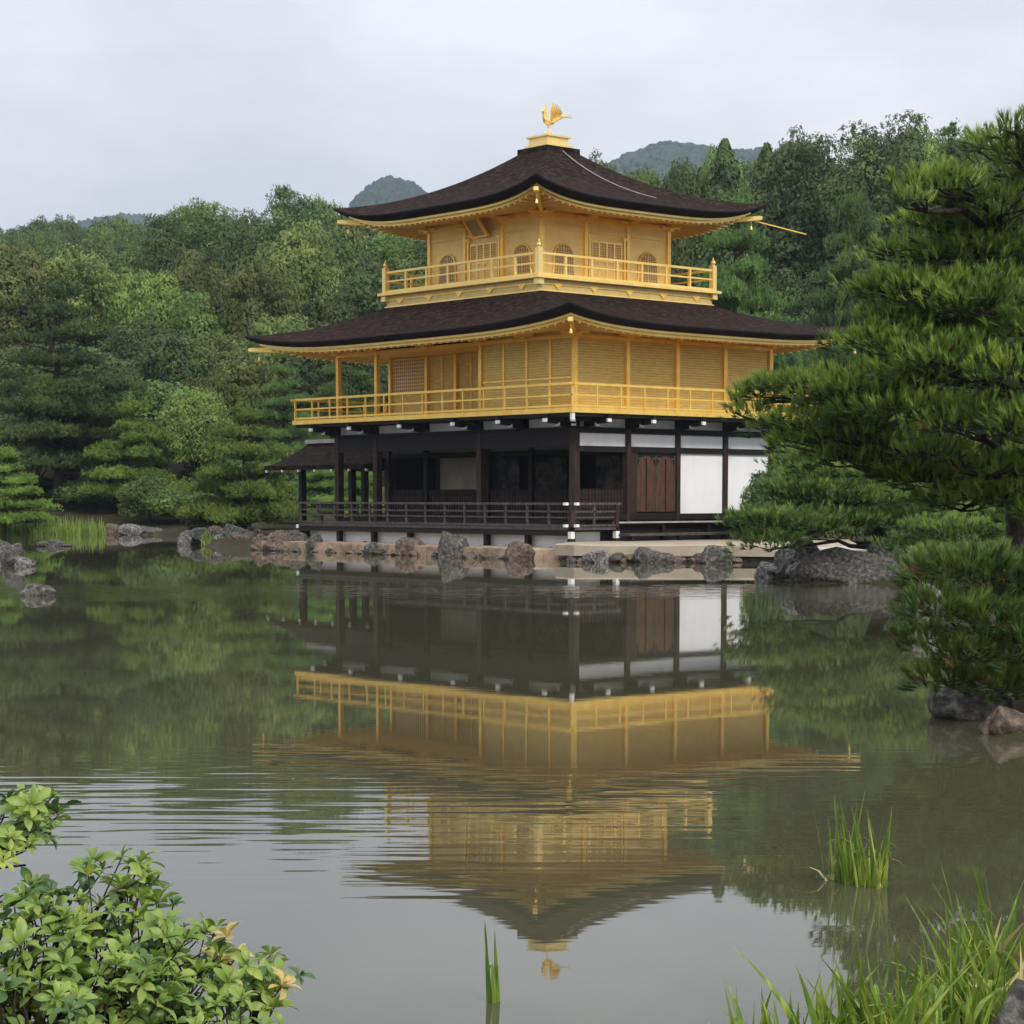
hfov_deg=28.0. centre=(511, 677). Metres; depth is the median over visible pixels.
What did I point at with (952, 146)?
tree
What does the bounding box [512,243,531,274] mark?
arched window
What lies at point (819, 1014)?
reed clump
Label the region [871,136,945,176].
broadleaf tree
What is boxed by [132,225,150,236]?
broadleaf tree
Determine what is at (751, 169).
broadleaf tree
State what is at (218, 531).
stone
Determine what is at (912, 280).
broadleaf tree
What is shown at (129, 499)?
shrub
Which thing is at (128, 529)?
boulder
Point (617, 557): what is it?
stone
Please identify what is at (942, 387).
broadleaf tree
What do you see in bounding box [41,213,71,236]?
broadleaf tree
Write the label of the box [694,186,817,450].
pine tree
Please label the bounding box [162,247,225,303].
broadleaf tree
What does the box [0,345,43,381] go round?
broadleaf tree
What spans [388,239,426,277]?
broadleaf tree
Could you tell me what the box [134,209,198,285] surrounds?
broadleaf tree
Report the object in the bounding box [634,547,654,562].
boulder
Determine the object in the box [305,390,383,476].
pine tree
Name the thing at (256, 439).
conifer tree
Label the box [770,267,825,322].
broadleaf tree
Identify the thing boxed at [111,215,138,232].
broadleaf tree
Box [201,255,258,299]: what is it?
broadleaf tree
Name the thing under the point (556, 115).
phoenix statue
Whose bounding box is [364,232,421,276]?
broadleaf tree
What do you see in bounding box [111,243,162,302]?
broadleaf tree
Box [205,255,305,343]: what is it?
broadleaf tree
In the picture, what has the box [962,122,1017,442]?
broadleaf tree
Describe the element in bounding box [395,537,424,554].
boulder
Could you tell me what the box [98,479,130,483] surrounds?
shrub
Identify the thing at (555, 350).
golden pavilion
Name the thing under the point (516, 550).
boulder
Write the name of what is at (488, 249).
panelled door
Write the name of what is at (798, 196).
broadleaf tree
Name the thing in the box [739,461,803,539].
shrub
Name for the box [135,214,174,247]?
broadleaf tree
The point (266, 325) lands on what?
broadleaf tree
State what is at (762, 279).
broadleaf tree
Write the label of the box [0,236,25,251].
broadleaf tree
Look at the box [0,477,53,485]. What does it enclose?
shrub
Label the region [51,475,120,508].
shrub
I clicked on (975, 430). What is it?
broadleaf tree
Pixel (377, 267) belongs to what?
broadleaf tree
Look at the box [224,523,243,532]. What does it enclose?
boulder
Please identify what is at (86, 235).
broadleaf tree
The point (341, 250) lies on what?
broadleaf tree
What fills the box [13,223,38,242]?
broadleaf tree
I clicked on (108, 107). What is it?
sky
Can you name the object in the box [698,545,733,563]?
boulder
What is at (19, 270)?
broadleaf tree
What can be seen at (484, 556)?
stone
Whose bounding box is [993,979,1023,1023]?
boulder
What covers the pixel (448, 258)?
arched window
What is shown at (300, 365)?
conifer tree
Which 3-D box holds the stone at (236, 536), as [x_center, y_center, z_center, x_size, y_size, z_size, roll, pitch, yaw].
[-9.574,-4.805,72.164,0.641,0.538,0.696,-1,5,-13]
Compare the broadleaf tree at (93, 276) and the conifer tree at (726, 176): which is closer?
the conifer tree at (726, 176)
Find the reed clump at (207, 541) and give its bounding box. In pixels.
[200,527,216,545]
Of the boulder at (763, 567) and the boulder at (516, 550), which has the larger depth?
the boulder at (516, 550)
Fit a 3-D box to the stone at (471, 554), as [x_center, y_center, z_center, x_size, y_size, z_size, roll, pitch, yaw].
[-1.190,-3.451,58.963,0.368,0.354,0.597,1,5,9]
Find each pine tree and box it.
[0,273,148,502]
[0,443,63,534]
[28,373,92,425]
[77,394,180,510]
[165,397,315,528]
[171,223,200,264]
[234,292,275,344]
[255,353,316,462]
[257,184,296,239]
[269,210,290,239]
[275,469,347,519]
[303,361,387,435]
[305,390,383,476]
[321,471,384,516]
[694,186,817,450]
[714,399,1011,553]
[716,103,1023,597]
[771,142,792,203]
[795,184,942,438]
[865,500,1007,585]
[877,534,1023,706]
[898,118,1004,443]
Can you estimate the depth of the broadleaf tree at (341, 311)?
130.78 m
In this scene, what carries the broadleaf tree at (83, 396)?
on the ground
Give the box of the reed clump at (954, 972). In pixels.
[822,882,1023,1023]
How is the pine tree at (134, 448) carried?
on the ground
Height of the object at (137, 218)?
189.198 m
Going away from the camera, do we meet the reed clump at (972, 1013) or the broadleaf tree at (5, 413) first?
the reed clump at (972, 1013)
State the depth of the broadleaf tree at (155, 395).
106.87 m
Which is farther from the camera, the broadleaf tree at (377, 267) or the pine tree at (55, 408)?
the broadleaf tree at (377, 267)
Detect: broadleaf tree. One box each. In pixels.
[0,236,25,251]
[0,243,66,344]
[0,316,41,350]
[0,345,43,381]
[0,378,40,420]
[0,414,98,486]
[1,224,24,242]
[1,234,22,245]
[1,342,86,388]
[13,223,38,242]
[17,215,50,236]
[20,233,54,252]
[30,243,121,348]
[34,228,55,240]
[34,230,72,263]
[38,346,141,396]
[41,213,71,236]
[49,214,84,241]
[62,224,88,251]
[62,305,123,354]
[74,370,135,425]
[77,233,118,264]
[82,215,125,238]
[84,226,95,238]
[84,378,203,468]
[88,221,116,248]
[91,314,174,377]
[98,254,122,273]
[99,268,193,337]
[108,234,127,258]
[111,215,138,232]
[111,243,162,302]
[112,219,144,242]
[114,227,145,256]
[126,324,217,452]
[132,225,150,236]
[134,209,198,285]
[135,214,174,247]
[154,386,235,482]
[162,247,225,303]
[165,288,232,342]
[167,197,229,240]
[174,376,249,441]
[178,205,250,271]
[196,333,246,372]
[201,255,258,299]
[202,349,282,441]
[203,219,266,278]
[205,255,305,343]
[221,313,322,427]
[229,207,269,240]
[251,219,347,322]
[253,190,346,272]
[271,213,370,285]
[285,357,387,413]
[294,280,359,406]
[298,199,370,256]
[340,266,403,316]
[347,240,389,279]
[351,219,374,248]
[356,226,404,248]
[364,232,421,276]
[373,259,425,310]
[373,364,387,411]
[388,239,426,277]
[588,148,616,170]
[622,163,664,188]
[632,168,659,184]
[662,156,730,274]
[671,257,707,286]
[691,264,785,311]
[696,143,751,194]
[732,306,781,320]
[734,177,753,195]
[740,160,757,194]
[743,131,859,295]
[743,189,796,225]
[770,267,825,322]
[774,313,832,449]
[775,122,832,192]
[788,166,848,189]
[792,254,838,293]
[796,281,852,347]
[809,109,937,290]
[836,140,887,166]
[843,150,901,182]
[864,140,961,273]
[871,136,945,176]
[879,113,949,152]
[880,262,930,336]
[887,334,971,429]
[920,125,995,172]
[927,350,1012,445]
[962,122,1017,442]
[972,337,1018,443]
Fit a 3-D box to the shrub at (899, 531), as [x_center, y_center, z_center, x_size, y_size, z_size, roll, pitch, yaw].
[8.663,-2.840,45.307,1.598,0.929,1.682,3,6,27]
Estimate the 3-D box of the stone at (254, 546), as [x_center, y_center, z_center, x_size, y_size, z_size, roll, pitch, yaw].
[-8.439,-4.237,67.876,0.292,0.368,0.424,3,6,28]
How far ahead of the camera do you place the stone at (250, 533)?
72.30 m
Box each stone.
[188,527,205,544]
[203,526,225,538]
[204,529,230,540]
[213,534,224,540]
[230,533,245,538]
[241,532,255,536]
[244,534,254,538]
[250,544,259,549]
[271,531,283,538]
[276,546,292,550]
[277,530,296,539]
[345,549,355,553]
[371,549,384,554]
[391,549,401,554]
[409,550,418,555]
[451,551,463,557]
[463,551,476,557]
[479,553,489,558]
[566,558,576,562]
[609,552,624,562]
[624,553,634,562]
[674,556,687,562]
[687,557,695,562]
[693,553,700,562]
[732,557,742,562]
[766,566,776,574]
[775,557,800,578]
[785,561,799,576]
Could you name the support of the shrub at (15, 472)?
on the ground
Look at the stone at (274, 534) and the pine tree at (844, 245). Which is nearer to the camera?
the stone at (274, 534)
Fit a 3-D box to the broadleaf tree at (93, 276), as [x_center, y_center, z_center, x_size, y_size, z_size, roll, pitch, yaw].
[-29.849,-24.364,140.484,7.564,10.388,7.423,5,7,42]
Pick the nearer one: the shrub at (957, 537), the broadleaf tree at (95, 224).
the shrub at (957, 537)
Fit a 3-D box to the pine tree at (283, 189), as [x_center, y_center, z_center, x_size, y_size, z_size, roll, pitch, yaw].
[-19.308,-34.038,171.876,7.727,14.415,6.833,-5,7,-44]
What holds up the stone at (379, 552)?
in the pond water
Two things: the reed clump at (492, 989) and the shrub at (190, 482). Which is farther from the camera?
the shrub at (190, 482)
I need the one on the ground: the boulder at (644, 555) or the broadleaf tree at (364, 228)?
the broadleaf tree at (364, 228)
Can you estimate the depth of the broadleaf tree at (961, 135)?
166.12 m
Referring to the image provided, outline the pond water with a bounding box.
[0,533,1023,1023]
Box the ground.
[0,407,1023,742]
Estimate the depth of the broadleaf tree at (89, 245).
235.40 m
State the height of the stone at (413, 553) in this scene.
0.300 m
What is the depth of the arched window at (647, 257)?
66.05 m
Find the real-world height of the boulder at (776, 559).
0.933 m
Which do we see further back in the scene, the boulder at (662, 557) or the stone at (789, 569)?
the boulder at (662, 557)
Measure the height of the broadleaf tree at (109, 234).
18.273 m
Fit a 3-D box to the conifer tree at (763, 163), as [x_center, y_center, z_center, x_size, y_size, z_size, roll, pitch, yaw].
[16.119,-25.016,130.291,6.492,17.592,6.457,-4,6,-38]
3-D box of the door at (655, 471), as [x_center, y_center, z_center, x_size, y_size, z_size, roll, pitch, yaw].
[4.367,-5.896,62.453,1.650,1.840,0.095,-4,7,-41]
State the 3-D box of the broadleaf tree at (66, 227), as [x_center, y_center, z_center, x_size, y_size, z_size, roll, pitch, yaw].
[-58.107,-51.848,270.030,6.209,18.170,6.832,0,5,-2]
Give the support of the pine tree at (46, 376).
on the ground
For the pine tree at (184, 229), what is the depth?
158.68 m
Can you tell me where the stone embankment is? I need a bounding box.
[261,541,565,558]
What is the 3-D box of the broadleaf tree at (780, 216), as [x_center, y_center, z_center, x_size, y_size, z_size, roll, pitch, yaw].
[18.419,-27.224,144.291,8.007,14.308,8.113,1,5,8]
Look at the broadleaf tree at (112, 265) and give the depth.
169.90 m
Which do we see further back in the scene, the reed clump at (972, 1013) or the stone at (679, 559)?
the stone at (679, 559)
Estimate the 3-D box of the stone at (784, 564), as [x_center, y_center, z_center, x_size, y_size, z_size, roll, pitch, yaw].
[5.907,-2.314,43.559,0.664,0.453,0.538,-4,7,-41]
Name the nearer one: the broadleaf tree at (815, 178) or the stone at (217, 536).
the stone at (217, 536)
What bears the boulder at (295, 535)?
on the ground
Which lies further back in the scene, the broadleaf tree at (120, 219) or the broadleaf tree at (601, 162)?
the broadleaf tree at (120, 219)
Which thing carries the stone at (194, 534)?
on the ground
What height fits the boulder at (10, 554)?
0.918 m
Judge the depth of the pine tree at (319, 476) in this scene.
94.73 m
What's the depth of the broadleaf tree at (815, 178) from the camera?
157.88 m
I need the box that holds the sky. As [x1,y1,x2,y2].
[0,0,1023,232]
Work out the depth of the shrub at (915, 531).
45.84 m
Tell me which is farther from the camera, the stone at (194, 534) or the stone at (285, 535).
the stone at (194, 534)
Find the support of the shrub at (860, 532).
on the ground
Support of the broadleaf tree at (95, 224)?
on the ground
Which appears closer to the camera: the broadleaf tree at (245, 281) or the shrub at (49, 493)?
the shrub at (49, 493)
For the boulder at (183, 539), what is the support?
on the ground
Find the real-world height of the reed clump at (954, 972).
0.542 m
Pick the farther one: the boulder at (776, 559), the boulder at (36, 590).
the boulder at (776, 559)
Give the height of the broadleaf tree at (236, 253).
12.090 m
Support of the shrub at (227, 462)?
on the ground
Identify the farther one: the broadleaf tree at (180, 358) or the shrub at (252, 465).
the broadleaf tree at (180, 358)
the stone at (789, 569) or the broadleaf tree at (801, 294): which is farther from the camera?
the broadleaf tree at (801, 294)
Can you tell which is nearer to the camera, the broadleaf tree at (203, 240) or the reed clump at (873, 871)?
the reed clump at (873, 871)
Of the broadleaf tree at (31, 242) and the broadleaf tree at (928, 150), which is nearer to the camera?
the broadleaf tree at (928, 150)
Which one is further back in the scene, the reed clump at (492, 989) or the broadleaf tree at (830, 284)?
the broadleaf tree at (830, 284)
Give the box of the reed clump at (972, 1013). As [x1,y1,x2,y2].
[742,923,1019,1023]
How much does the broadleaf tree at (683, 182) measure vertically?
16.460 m
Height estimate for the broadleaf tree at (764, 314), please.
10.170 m
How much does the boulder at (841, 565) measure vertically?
1.274 m
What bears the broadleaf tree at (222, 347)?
on the ground
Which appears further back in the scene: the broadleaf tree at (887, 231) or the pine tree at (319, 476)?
the broadleaf tree at (887, 231)
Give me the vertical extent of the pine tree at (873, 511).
3.799 m
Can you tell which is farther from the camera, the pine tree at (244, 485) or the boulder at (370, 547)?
the pine tree at (244, 485)
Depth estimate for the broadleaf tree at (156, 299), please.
137.42 m
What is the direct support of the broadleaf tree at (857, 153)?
on the ground
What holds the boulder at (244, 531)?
on the ground
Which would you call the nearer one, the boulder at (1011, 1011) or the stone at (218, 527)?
the boulder at (1011, 1011)
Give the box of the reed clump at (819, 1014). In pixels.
[736,941,975,1023]
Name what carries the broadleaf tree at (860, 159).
on the ground
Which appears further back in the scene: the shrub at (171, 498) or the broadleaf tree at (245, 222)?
the broadleaf tree at (245, 222)
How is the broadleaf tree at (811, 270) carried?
on the ground
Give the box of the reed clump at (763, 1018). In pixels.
[724,980,848,1023]
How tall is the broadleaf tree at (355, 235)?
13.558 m
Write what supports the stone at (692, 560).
in the pond water
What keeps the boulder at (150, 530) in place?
on the ground
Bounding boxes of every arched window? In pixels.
[438,254,456,283]
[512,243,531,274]
[552,243,574,274]
[637,252,658,282]
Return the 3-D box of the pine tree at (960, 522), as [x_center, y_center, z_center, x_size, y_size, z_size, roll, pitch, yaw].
[7.392,-2.196,32.902,4.432,1.797,3.116,-4,7,-41]
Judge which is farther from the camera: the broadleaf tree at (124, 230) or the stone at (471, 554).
the broadleaf tree at (124, 230)
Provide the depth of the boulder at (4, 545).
59.79 m
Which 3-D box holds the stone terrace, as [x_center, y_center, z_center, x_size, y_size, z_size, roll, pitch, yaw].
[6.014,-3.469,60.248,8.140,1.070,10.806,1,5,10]
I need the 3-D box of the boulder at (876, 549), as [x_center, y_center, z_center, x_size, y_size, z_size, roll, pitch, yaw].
[7.956,-2.379,43.738,1.182,1.071,1.075,-1,5,-8]
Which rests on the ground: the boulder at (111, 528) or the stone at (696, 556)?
the boulder at (111, 528)
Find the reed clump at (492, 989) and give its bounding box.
[484,922,499,1002]
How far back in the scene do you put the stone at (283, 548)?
66.30 m
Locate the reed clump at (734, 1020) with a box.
[721,984,777,1023]
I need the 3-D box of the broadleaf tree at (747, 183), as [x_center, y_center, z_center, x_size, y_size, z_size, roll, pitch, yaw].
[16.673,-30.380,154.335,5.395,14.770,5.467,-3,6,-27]
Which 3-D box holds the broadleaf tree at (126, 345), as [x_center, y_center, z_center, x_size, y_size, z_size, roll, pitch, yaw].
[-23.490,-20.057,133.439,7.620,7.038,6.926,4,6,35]
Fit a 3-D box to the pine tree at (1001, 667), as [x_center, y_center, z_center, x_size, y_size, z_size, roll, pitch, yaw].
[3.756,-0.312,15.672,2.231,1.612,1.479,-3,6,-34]
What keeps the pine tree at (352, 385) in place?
on the ground
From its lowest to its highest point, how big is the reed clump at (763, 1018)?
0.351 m
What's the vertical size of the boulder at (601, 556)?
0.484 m
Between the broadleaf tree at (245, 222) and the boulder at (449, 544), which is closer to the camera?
the boulder at (449, 544)
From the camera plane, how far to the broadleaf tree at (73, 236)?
248.49 m
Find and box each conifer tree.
[240,426,277,461]
[261,356,320,455]
[686,138,767,288]
[738,142,801,312]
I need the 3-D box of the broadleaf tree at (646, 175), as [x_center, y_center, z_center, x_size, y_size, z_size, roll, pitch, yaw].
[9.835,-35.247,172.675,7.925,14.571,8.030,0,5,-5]
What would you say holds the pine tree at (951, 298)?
on the ground
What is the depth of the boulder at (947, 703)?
16.09 m
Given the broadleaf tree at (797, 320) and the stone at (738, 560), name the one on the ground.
the broadleaf tree at (797, 320)
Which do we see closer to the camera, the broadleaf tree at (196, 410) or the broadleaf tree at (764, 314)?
the broadleaf tree at (196, 410)
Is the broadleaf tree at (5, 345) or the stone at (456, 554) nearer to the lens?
the stone at (456, 554)
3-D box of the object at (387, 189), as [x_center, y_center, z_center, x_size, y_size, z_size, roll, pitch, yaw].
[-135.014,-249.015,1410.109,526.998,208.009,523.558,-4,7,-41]
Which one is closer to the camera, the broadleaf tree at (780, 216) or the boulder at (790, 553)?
the boulder at (790, 553)
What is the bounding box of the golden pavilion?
[245,132,863,546]
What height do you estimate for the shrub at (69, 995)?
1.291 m
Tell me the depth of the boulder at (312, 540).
65.55 m
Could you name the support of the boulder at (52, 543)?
in the pond water
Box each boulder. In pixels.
[0,540,10,554]
[0,543,24,565]
[14,557,35,566]
[20,584,56,595]
[36,540,72,546]
[103,523,119,534]
[118,524,143,534]
[140,526,163,534]
[177,533,191,544]
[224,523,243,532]
[234,529,251,533]
[252,529,269,536]
[252,534,270,549]
[262,538,287,550]
[288,530,307,540]
[306,533,322,551]
[364,542,378,553]
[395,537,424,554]
[437,531,468,556]
[503,541,535,559]
[582,550,611,562]
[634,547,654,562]
[653,550,675,562]
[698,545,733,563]
[754,561,775,576]
[774,546,781,576]
[780,536,819,562]
[789,547,898,583]
[867,541,909,560]
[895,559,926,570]
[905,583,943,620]
[927,682,1015,720]
[978,705,1023,734]
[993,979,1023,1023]
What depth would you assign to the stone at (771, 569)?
44.35 m
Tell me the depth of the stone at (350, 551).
63.63 m
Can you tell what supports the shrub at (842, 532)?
on the ground
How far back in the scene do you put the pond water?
13.06 m
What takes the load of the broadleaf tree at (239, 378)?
on the ground
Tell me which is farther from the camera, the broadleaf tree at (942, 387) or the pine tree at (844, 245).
the broadleaf tree at (942, 387)
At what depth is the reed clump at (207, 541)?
74.31 m
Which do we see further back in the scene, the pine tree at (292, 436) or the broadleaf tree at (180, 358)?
the broadleaf tree at (180, 358)
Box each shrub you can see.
[0,469,19,475]
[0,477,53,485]
[0,783,315,1023]
[7,489,72,499]
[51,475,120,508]
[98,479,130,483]
[115,474,184,522]
[140,486,213,523]
[174,476,216,494]
[179,456,256,492]
[179,492,251,530]
[226,456,283,477]
[233,460,277,480]
[269,470,330,483]
[272,478,334,517]
[324,470,383,480]
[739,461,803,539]
[798,497,841,538]
[823,478,863,540]
[836,499,891,544]
[884,482,923,532]
[889,528,925,554]
[896,517,958,541]
[937,516,1005,589]
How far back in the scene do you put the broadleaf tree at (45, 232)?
278.00 m
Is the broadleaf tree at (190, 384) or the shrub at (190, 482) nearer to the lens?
the shrub at (190, 482)
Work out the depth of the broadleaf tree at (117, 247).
240.82 m
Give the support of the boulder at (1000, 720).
on the ground
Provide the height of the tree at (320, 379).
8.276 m
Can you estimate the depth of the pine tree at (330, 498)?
93.12 m
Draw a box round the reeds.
[0,515,106,534]
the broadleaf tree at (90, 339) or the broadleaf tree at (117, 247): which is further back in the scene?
the broadleaf tree at (117, 247)
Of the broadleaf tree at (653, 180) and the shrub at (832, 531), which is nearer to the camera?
the shrub at (832, 531)
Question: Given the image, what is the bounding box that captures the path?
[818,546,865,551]
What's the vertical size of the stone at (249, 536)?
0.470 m
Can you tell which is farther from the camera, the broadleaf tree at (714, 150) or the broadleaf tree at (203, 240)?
the broadleaf tree at (714, 150)
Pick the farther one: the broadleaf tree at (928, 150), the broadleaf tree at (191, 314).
the broadleaf tree at (928, 150)
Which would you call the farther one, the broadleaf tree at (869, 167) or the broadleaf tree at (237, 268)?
the broadleaf tree at (237, 268)
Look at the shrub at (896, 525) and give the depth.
61.12 m
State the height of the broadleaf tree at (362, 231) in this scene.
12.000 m
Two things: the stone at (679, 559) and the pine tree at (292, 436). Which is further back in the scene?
the pine tree at (292, 436)
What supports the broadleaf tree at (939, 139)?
on the ground
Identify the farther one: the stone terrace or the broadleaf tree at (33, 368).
the broadleaf tree at (33, 368)
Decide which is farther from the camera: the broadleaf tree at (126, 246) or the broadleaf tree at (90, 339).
the broadleaf tree at (126, 246)
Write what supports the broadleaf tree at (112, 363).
on the ground
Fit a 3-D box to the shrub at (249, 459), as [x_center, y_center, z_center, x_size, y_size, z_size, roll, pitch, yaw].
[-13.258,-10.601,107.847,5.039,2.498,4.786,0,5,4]
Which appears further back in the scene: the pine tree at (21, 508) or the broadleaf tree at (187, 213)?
the broadleaf tree at (187, 213)
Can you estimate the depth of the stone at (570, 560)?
54.77 m
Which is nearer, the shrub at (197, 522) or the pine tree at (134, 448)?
the shrub at (197, 522)
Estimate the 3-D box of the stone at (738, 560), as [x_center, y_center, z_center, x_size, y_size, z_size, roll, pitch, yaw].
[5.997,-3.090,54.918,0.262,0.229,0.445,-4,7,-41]
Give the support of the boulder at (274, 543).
on the ground
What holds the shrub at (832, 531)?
on the ground
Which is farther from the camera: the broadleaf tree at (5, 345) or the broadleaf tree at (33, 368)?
the broadleaf tree at (5, 345)
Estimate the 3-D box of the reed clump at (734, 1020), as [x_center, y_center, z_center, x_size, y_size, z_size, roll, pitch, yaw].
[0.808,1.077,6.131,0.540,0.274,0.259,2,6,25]
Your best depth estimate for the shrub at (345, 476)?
108.55 m
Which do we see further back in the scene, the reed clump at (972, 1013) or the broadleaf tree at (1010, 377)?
the broadleaf tree at (1010, 377)
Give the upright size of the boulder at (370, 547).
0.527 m
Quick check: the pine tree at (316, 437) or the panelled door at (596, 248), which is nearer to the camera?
the panelled door at (596, 248)
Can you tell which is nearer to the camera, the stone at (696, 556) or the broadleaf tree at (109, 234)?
the stone at (696, 556)
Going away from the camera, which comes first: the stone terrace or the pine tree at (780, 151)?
the stone terrace
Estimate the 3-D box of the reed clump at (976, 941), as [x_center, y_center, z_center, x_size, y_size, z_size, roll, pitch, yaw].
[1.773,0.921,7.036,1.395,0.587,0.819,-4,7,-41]
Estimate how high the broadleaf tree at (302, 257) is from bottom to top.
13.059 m
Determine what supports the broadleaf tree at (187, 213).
on the ground
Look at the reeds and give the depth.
95.53 m
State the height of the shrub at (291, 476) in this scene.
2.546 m
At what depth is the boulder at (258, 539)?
67.83 m
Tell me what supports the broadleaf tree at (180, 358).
on the ground
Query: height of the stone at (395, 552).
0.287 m
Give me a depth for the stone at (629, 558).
54.79 m
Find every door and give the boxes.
[465,234,499,280]
[588,234,627,279]
[637,453,674,513]
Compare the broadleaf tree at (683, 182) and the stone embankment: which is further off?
the broadleaf tree at (683, 182)
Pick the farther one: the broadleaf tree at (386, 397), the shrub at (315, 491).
the broadleaf tree at (386, 397)
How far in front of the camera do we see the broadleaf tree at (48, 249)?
233.53 m
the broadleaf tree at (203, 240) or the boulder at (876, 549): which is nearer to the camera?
the boulder at (876, 549)
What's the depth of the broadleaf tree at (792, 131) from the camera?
166.63 m
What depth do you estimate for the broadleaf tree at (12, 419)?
107.79 m
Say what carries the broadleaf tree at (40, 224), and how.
on the ground
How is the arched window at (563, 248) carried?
in the golden pavilion
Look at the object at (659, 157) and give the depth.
1321.65 m
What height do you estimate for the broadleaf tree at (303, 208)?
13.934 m
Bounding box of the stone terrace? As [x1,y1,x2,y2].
[555,538,855,562]
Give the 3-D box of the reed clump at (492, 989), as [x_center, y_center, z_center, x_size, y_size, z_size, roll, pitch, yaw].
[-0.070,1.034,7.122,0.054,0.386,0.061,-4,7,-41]
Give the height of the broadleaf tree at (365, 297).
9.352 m
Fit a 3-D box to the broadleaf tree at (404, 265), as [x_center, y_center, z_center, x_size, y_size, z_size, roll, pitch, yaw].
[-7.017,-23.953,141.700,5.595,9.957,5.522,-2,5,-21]
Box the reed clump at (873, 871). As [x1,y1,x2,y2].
[794,792,901,888]
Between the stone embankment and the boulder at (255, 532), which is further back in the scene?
the boulder at (255, 532)
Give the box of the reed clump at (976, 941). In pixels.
[926,861,1023,1016]
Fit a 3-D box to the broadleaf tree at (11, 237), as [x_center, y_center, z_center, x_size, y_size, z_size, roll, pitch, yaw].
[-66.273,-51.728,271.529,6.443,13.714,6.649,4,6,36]
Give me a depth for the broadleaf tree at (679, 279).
132.47 m
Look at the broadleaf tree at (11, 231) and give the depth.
304.65 m
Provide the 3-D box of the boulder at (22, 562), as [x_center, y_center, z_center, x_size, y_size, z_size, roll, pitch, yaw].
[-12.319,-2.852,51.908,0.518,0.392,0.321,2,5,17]
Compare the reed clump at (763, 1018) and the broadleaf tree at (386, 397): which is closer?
the reed clump at (763, 1018)
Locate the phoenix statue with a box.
[540,102,571,131]

